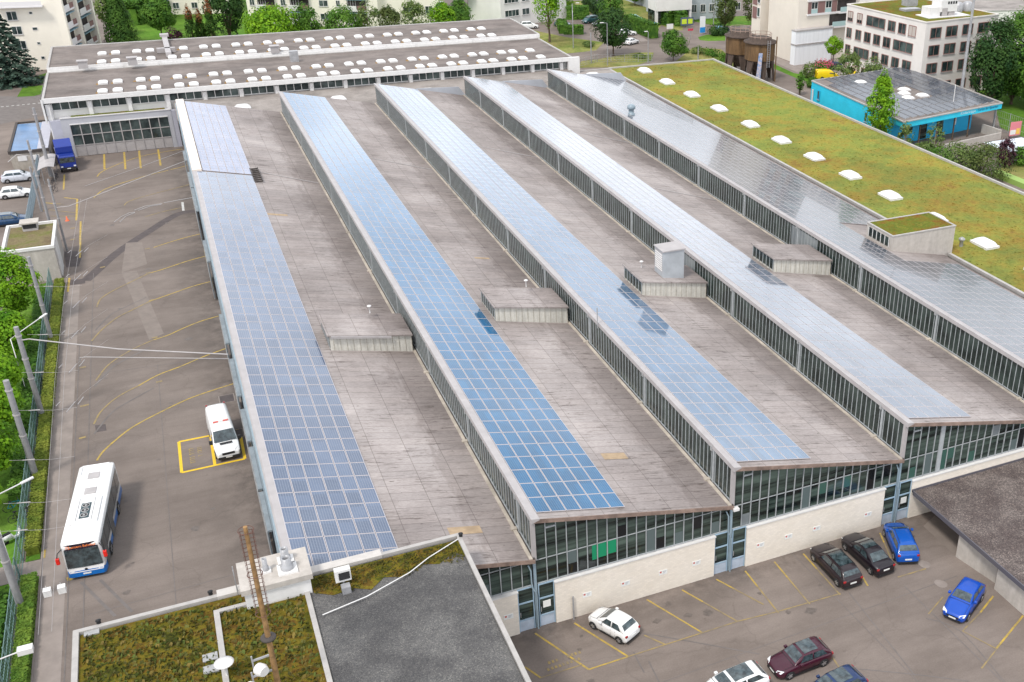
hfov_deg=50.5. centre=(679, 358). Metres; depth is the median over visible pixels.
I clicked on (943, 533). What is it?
ramp slab
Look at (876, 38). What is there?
window
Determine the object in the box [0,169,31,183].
parked car
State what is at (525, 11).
window
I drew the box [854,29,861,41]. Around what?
window
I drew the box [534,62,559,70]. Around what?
window
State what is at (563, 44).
meadow
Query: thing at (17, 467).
scrub
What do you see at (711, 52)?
shrub
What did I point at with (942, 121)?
door
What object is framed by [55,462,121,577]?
city bus
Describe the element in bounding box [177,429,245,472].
yellow box
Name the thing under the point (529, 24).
parked car
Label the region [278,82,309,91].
window
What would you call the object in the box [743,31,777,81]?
rusty silo
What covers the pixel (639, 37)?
pavement
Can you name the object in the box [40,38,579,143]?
building
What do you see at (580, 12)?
clipped hedge
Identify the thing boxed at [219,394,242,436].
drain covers
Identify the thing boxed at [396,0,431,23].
broadleaf tree
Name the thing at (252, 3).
window
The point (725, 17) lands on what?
poplar tree
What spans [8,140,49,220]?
tram pole
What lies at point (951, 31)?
window
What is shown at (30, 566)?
path
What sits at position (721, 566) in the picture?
door
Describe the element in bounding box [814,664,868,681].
parked car
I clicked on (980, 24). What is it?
window
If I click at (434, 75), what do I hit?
window
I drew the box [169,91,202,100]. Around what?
window
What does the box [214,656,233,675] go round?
satellite dish
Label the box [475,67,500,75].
window
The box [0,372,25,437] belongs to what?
broadleaf tree
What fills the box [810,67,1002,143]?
turquoise pavilion
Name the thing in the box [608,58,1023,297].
green roof building
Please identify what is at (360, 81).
window
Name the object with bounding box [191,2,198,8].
window
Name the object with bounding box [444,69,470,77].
window
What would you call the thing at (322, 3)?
window
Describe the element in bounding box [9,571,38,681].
clipped hedge
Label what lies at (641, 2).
grey office
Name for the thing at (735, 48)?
rusty silo
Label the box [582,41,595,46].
shrub
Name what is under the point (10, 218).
parked car
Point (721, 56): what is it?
shrub
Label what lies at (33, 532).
clipped hedge
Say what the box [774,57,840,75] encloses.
path
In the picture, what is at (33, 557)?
verge
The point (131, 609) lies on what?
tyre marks
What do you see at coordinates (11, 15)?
window
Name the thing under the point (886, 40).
window
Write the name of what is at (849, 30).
window
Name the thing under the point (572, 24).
street lamp
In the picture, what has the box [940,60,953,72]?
window
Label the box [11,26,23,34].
window
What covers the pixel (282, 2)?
window
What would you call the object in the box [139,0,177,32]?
broadleaf tree
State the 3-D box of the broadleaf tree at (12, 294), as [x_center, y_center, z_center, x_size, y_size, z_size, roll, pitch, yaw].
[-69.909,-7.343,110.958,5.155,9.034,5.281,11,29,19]
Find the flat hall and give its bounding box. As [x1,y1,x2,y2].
[860,0,1023,45]
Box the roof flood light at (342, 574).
[333,565,351,594]
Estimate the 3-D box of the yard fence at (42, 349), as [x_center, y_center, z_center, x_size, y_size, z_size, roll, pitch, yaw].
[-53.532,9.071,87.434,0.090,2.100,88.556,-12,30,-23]
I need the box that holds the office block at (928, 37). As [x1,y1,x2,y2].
[841,0,998,90]
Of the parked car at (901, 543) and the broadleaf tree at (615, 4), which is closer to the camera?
the parked car at (901, 543)
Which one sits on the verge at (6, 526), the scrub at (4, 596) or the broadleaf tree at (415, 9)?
the scrub at (4, 596)
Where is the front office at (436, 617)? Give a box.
[71,532,530,681]
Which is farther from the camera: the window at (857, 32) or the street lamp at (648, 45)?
the street lamp at (648, 45)
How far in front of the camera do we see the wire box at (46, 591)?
67.00 m
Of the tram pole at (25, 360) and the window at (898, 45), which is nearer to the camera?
the tram pole at (25, 360)
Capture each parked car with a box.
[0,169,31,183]
[0,186,29,199]
[0,212,30,225]
[520,21,538,28]
[588,606,639,643]
[620,28,636,35]
[624,37,638,44]
[706,660,770,681]
[767,636,833,679]
[810,543,862,588]
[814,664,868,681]
[828,61,841,69]
[841,532,895,576]
[883,523,919,563]
[942,576,985,622]
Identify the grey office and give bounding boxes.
[626,0,645,6]
[646,0,740,24]
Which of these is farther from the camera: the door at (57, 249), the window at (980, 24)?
the window at (980, 24)
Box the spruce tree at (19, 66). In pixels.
[0,14,44,89]
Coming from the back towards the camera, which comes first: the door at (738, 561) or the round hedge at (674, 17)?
the round hedge at (674, 17)
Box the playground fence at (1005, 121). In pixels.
[992,109,1023,136]
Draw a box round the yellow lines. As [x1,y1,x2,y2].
[40,149,1023,677]
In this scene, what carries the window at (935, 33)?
in the office block at (928, 37)
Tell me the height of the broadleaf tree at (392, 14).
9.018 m
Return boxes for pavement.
[580,28,647,52]
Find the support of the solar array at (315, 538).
on the depot hall
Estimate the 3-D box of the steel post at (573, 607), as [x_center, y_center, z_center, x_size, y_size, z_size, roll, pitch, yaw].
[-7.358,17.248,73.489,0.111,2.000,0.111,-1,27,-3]
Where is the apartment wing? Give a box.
[380,0,438,24]
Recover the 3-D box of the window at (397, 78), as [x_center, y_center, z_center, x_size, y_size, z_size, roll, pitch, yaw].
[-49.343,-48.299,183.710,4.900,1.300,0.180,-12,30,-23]
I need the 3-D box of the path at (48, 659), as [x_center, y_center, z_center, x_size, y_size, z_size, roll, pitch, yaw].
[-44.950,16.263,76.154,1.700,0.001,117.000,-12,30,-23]
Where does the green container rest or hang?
on the ground at (210, 550)
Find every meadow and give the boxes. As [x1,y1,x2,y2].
[536,31,603,52]
[568,0,682,29]
[580,52,653,67]
[676,47,732,66]
[698,35,724,40]
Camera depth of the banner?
183.92 m
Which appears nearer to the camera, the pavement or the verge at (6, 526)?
the verge at (6, 526)
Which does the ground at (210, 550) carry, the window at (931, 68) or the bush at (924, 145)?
the bush at (924, 145)
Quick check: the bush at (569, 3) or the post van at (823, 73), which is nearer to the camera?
the post van at (823, 73)
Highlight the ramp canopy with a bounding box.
[912,457,1023,614]
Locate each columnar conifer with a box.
[183,3,198,37]
[193,8,207,36]
[203,0,218,36]
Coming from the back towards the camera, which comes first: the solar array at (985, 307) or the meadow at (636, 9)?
the meadow at (636, 9)
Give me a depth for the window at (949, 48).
207.15 m
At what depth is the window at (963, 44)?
208.98 m
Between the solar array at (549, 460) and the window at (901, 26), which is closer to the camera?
the solar array at (549, 460)
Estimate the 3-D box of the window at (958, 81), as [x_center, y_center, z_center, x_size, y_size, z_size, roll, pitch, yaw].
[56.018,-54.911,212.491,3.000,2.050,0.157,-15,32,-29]
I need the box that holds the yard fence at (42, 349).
[0,267,52,681]
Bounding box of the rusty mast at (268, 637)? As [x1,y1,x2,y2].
[237,525,280,681]
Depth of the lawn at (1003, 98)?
210.80 m
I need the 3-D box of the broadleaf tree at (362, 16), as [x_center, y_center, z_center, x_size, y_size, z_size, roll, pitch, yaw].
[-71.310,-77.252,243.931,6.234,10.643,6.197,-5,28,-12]
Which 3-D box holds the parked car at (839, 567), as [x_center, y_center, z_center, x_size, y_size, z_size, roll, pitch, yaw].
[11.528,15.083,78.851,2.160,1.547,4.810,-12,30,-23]
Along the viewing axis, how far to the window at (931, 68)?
206.77 m
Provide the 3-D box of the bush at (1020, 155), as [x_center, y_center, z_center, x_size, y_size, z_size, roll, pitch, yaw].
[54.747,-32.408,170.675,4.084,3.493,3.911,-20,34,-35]
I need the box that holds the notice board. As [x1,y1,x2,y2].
[681,17,693,25]
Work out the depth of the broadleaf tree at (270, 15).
230.53 m
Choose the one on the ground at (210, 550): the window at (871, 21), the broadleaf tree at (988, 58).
the broadleaf tree at (988, 58)
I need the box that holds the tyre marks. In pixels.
[63,273,1004,681]
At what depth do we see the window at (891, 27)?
209.29 m
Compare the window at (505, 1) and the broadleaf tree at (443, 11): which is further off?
the window at (505, 1)
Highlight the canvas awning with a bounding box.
[984,137,1023,151]
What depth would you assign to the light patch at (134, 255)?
122.55 m
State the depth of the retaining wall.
182.74 m
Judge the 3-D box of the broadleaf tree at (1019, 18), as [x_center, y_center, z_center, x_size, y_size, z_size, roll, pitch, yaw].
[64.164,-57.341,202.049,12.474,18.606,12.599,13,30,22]
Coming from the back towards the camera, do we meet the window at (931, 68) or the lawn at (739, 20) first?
the lawn at (739, 20)
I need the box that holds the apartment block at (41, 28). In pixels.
[0,0,101,69]
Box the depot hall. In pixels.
[174,68,1023,636]
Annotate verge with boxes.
[0,282,49,681]
[26,297,52,561]
[30,576,38,673]
[774,64,807,80]
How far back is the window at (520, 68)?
192.38 m
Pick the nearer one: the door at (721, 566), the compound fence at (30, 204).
the door at (721, 566)
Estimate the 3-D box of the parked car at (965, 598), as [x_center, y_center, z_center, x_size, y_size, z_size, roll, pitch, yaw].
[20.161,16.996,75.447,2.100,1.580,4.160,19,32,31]
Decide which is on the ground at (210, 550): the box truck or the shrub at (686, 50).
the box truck
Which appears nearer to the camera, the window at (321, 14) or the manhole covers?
the manhole covers
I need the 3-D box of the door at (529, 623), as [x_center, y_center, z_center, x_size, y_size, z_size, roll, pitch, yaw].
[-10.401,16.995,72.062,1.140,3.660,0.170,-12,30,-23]
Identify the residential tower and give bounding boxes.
[751,0,859,64]
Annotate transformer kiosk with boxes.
[1,217,63,283]
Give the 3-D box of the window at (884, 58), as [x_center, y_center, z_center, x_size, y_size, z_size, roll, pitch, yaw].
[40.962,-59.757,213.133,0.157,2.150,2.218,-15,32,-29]
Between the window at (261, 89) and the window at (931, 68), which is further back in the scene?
the window at (931, 68)
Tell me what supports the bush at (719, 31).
on the meadow at (712, 38)
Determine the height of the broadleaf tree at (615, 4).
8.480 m
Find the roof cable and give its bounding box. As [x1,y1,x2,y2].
[322,539,457,614]
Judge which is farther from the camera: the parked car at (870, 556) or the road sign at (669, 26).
the road sign at (669, 26)
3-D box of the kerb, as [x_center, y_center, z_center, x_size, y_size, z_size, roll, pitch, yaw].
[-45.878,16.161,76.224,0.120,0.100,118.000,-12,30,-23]
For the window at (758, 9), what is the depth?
245.04 m
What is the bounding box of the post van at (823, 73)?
[814,69,839,78]
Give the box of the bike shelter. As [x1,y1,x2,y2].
[37,154,57,183]
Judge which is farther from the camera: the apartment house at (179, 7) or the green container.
the apartment house at (179, 7)
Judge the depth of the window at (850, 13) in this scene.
218.56 m
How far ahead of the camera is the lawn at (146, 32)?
258.95 m
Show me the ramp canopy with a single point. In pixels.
(980, 513)
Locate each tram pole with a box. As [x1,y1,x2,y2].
[0,534,23,606]
[3,379,37,474]
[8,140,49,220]
[13,326,228,413]
[26,256,52,337]
[29,167,42,211]
[32,107,52,176]
[47,160,186,250]
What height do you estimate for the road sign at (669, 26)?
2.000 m
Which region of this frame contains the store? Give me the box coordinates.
[7,120,54,169]
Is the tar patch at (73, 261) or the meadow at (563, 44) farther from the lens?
the meadow at (563, 44)
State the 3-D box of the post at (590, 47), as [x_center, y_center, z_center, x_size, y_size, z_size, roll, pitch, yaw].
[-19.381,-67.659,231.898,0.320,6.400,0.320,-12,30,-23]
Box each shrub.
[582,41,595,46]
[632,52,645,57]
[680,47,690,53]
[689,45,704,53]
[703,47,720,56]
[715,51,725,61]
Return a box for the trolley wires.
[0,151,191,634]
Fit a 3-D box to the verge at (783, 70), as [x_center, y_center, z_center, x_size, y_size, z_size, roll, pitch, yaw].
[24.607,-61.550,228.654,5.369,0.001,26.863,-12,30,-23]
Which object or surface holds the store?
on the ground at (210, 550)
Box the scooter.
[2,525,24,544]
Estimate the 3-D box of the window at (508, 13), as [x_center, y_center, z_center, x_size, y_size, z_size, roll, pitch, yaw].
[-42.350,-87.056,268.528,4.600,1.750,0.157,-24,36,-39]
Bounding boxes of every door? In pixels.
[55,237,63,275]
[517,586,535,632]
[538,580,555,626]
[714,531,728,573]
[731,526,745,569]
[881,484,896,524]
[896,479,911,519]
[920,124,926,138]
[936,120,943,135]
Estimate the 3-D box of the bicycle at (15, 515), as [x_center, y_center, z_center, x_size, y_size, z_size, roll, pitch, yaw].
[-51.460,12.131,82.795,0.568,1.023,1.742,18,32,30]
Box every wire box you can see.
[42,586,51,597]
[57,583,66,593]
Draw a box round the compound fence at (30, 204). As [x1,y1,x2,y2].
[25,154,39,218]
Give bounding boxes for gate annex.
[50,108,182,156]
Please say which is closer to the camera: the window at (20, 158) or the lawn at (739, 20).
the window at (20, 158)
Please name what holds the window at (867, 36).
in the office block at (928, 37)
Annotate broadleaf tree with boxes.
[0,247,43,326]
[0,308,33,353]
[0,345,23,384]
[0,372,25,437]
[0,420,22,470]
[93,0,117,23]
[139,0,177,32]
[200,0,246,35]
[241,2,303,33]
[285,1,322,30]
[321,3,362,28]
[355,0,381,26]
[376,4,401,25]
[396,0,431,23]
[423,0,456,22]
[445,0,474,20]
[532,0,565,41]
[589,7,633,55]
[595,0,624,19]
[659,29,689,60]
[824,35,843,60]
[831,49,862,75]
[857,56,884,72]
[897,121,914,142]
[925,122,945,149]
[966,13,1023,99]
[992,6,1023,104]
[1012,13,1023,46]
[1014,67,1023,98]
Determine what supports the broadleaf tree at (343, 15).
on the ground at (210, 550)
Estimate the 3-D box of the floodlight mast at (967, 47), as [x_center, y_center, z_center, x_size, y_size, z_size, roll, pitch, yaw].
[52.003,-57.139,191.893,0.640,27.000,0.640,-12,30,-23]
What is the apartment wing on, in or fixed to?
on the lawn
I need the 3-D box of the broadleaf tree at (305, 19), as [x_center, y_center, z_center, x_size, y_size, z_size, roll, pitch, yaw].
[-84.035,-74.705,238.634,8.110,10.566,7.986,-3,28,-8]
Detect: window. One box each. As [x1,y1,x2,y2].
[6,11,18,20]
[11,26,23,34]
[17,156,27,160]
[18,41,27,48]
[51,101,87,110]
[91,97,126,107]
[130,94,165,103]
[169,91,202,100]
[172,2,179,8]
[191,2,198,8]
[206,88,238,97]
[243,85,274,94]
[249,0,254,5]
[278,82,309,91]
[280,0,285,5]
[313,80,343,88]
[318,0,327,6]
[320,13,327,19]
[346,77,375,85]
[380,74,408,83]
[412,72,439,80]
[425,6,431,13]
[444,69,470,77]
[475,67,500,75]
[504,0,518,3]
[505,9,518,17]
[505,65,530,72]
[522,8,529,15]
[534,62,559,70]
[691,4,696,12]
[700,4,705,12]
[709,3,714,11]
[735,2,740,10]
[756,7,759,17]
[811,2,817,13]
[825,0,831,11]
[844,44,850,54]
[845,27,851,38]
[847,11,853,22]
[853,46,868,60]
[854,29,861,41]
[856,13,862,24]
[863,32,870,43]
[865,15,885,29]
[870,51,878,62]
[872,34,880,46]
[881,54,888,66]
[882,36,890,48]
[887,20,895,32]
[890,56,898,67]
[892,39,912,54]
[897,22,906,35]
[901,59,910,69]
[908,25,916,37]
[925,62,937,74]
[927,45,939,56]
[929,27,941,39]
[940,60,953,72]
[943,43,955,54]
[945,25,957,37]
[955,77,965,87]
[957,59,968,70]
[959,41,970,52]
[961,23,973,35]
[969,75,981,86]
[977,21,989,33]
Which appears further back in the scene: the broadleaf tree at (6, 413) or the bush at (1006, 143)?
the bush at (1006, 143)
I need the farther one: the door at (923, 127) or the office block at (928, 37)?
the office block at (928, 37)
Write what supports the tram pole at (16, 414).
on the verge at (33, 557)
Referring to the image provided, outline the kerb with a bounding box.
[30,295,63,681]
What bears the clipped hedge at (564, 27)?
on the ground at (210, 550)
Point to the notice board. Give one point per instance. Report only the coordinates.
(685, 21)
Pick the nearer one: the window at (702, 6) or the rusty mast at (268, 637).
the rusty mast at (268, 637)
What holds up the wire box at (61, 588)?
hanging from the trolley wires
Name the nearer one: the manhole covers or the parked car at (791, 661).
the parked car at (791, 661)
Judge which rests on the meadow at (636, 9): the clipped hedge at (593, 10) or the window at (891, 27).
the clipped hedge at (593, 10)
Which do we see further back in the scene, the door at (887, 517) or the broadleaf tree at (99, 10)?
the broadleaf tree at (99, 10)
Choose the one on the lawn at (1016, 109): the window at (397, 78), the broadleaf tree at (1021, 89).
the broadleaf tree at (1021, 89)
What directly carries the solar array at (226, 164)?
on the depot hall
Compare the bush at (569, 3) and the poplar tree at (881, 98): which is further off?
the bush at (569, 3)
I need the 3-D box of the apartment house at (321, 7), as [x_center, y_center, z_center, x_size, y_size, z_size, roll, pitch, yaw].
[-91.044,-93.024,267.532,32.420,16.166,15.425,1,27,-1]
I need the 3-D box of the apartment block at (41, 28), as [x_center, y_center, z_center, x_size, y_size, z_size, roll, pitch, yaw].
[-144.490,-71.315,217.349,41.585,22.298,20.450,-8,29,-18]
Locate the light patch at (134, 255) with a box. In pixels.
[122,242,163,339]
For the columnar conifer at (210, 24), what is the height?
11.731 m
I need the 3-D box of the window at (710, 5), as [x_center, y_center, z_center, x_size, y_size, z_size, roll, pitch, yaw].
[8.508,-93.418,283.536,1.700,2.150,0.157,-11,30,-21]
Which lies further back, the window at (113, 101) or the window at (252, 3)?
the window at (252, 3)
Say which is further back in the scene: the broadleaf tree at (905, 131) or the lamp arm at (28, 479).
the broadleaf tree at (905, 131)
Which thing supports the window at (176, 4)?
in the apartment house at (179, 7)
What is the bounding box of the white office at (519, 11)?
[468,0,565,22]
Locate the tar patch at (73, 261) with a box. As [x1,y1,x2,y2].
[64,210,194,431]
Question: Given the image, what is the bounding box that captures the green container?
[992,170,1023,188]
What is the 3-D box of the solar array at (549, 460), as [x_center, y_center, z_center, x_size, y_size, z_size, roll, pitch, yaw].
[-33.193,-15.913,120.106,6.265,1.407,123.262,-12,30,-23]
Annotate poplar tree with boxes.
[711,0,737,25]
[742,0,752,23]
[795,70,804,94]
[863,68,899,132]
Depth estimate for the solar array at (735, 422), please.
99.34 m
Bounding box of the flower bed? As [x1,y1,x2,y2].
[813,58,835,69]
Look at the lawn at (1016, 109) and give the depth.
200.07 m
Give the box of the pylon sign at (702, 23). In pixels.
[700,16,705,32]
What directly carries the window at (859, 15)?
in the office block at (928, 37)
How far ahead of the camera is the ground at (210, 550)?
82.85 m
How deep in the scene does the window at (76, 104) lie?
164.27 m
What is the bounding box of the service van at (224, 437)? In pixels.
[205,401,240,459]
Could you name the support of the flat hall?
on the ground at (210, 550)
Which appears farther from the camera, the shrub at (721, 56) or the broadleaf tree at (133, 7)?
the broadleaf tree at (133, 7)
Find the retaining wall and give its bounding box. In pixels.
[943,124,1001,149]
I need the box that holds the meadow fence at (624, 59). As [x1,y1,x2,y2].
[580,54,652,65]
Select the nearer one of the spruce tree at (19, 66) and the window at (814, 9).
the spruce tree at (19, 66)
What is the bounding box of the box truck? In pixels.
[52,138,77,171]
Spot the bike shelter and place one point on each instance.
(45, 163)
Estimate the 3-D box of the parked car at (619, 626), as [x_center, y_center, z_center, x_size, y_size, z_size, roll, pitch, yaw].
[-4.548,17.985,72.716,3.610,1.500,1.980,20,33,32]
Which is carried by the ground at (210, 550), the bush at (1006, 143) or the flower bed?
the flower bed
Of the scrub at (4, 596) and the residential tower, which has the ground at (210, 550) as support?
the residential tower
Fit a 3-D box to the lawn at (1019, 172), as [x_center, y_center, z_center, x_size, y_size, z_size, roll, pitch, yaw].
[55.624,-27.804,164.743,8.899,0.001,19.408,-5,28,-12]
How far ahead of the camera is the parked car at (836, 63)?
231.31 m
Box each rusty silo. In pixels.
[724,25,753,73]
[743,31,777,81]
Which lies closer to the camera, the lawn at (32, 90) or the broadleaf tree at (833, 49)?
the lawn at (32, 90)
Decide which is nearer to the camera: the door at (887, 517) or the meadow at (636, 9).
the door at (887, 517)
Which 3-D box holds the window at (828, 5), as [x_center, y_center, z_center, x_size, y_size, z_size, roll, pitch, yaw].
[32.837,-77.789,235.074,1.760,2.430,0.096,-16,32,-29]
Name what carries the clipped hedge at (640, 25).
on the ground at (210, 550)
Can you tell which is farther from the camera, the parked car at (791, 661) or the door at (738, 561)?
the door at (738, 561)
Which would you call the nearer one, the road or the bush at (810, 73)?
the road
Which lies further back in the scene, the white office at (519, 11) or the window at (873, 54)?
the white office at (519, 11)
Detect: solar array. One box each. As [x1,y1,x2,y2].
[185,101,251,174]
[197,171,397,565]
[283,92,624,512]
[378,84,810,461]
[468,77,970,417]
[552,70,1023,359]
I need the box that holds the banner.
[1009,121,1021,135]
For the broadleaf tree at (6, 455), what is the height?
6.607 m
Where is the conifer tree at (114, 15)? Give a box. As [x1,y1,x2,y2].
[102,0,141,42]
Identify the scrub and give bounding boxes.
[0,586,11,680]
[5,286,46,503]
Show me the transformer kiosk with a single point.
(38, 243)
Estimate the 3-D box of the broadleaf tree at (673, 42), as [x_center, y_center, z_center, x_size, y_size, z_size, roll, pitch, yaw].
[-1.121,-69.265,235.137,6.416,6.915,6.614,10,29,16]
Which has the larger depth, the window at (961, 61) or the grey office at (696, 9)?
the grey office at (696, 9)
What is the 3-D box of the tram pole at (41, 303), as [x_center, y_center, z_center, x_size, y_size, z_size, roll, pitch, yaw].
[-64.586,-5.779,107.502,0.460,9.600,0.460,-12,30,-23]
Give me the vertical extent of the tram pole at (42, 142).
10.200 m
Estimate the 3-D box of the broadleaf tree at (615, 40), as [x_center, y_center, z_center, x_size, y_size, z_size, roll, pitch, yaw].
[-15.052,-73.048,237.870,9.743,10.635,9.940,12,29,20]
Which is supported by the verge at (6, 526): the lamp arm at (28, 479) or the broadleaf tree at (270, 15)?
the lamp arm at (28, 479)
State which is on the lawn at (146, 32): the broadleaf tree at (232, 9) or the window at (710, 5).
the broadleaf tree at (232, 9)
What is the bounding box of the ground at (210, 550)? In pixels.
[0,0,1023,681]
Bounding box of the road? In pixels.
[0,95,43,123]
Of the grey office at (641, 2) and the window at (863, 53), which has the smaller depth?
the window at (863, 53)
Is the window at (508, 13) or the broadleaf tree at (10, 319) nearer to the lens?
the broadleaf tree at (10, 319)
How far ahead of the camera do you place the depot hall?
93.51 m
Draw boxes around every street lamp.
[572,2,578,47]
[600,22,607,64]
[644,31,648,62]
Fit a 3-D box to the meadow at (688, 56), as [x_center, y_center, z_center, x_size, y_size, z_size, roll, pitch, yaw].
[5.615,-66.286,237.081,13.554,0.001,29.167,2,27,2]
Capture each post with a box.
[572,596,574,619]
[590,33,591,62]
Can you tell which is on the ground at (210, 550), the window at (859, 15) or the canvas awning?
the canvas awning
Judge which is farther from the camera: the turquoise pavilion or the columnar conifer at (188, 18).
the columnar conifer at (188, 18)
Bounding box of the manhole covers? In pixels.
[218,393,946,587]
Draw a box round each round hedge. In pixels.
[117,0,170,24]
[660,10,687,25]
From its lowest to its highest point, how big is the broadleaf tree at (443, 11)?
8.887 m
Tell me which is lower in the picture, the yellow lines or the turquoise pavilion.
the yellow lines
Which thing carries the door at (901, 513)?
in the depot hall
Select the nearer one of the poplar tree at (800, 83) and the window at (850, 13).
the poplar tree at (800, 83)
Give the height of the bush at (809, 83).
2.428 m
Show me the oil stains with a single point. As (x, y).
(708, 611)
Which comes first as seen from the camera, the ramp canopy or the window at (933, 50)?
the ramp canopy
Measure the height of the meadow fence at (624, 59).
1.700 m
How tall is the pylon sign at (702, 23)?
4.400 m
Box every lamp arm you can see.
[0,476,33,564]
[10,313,46,385]
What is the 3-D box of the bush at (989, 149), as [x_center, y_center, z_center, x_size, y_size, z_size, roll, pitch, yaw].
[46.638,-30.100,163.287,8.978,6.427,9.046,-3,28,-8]
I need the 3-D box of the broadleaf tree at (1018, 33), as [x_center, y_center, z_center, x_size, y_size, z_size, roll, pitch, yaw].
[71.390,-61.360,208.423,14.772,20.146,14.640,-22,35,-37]
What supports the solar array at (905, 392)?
on the depot hall
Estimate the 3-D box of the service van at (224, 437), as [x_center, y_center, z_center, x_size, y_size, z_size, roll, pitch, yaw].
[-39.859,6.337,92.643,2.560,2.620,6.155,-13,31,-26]
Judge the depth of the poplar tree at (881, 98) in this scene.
172.02 m
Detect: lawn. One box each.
[17,85,42,96]
[119,0,325,40]
[693,16,751,25]
[977,51,1023,101]
[997,101,1023,136]
[997,164,1023,178]
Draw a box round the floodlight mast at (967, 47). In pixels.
[960,0,974,87]
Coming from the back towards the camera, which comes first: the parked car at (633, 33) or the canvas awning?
the parked car at (633, 33)
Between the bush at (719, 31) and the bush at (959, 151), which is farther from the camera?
the bush at (719, 31)
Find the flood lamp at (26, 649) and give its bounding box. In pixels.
[0,643,33,659]
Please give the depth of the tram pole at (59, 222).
130.70 m
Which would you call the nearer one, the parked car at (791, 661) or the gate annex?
the parked car at (791, 661)
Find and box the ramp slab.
[924,516,955,555]
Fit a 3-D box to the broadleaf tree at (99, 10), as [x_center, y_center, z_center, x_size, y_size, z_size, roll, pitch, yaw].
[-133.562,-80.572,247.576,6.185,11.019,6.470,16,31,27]
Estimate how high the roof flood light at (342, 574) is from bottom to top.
1.280 m
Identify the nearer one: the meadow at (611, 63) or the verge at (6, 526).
the verge at (6, 526)
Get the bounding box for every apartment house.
[166,0,228,14]
[246,0,381,26]
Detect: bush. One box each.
[165,26,184,38]
[566,0,574,4]
[706,23,728,35]
[802,61,816,77]
[805,77,817,87]
[913,141,936,152]
[923,145,959,163]
[937,139,993,168]
[956,141,1018,180]
[996,135,1017,167]
[1010,146,1023,165]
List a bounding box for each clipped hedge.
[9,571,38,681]
[23,277,64,555]
[557,18,583,34]
[566,5,589,19]
[581,0,613,17]
[623,13,658,38]
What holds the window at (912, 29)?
in the office block at (928, 37)
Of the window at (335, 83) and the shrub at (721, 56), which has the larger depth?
the shrub at (721, 56)
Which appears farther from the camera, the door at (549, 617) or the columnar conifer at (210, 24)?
the columnar conifer at (210, 24)
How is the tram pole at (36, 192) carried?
on the ground at (210, 550)
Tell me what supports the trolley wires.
hanging from the tram pole at (59, 222)
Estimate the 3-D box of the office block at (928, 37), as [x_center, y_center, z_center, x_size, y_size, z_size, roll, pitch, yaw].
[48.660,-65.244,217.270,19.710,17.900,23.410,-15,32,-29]
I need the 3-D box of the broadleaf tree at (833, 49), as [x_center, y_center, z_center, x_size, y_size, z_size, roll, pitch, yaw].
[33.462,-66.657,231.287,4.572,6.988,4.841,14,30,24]
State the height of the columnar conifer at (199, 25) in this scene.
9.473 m
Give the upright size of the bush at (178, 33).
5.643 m
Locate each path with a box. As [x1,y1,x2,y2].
[0,559,40,585]
[33,284,79,681]
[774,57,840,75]
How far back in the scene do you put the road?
191.57 m
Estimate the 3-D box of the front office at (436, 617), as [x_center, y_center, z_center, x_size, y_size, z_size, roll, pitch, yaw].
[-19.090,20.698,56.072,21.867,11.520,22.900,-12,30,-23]
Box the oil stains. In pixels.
[96,211,880,681]
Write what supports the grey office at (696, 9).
on the ground at (210, 550)
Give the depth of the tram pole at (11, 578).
72.24 m
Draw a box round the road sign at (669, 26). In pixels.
[667,24,672,28]
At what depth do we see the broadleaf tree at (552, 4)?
248.03 m
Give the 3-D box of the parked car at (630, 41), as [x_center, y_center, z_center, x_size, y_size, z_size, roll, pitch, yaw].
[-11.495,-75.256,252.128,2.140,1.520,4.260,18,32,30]
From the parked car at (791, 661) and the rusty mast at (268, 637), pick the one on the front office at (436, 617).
the rusty mast at (268, 637)
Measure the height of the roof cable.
0.161 m
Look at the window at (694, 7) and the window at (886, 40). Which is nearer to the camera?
the window at (886, 40)
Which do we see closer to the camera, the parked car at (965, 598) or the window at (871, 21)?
the parked car at (965, 598)
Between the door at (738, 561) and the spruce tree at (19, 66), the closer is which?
the door at (738, 561)
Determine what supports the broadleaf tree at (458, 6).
on the lawn
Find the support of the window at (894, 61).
in the office block at (928, 37)
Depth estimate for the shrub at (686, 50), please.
243.89 m
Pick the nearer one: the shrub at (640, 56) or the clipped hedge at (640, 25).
the shrub at (640, 56)
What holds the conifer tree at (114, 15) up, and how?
on the lawn at (146, 32)
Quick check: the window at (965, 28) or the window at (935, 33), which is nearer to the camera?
the window at (935, 33)
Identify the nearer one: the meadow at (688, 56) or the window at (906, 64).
the window at (906, 64)
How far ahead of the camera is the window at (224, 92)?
172.96 m
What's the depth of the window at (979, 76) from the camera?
214.83 m
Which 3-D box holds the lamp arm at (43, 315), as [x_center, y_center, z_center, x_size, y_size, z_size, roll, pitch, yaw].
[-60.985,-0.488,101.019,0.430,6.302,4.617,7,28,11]
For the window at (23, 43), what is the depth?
215.59 m

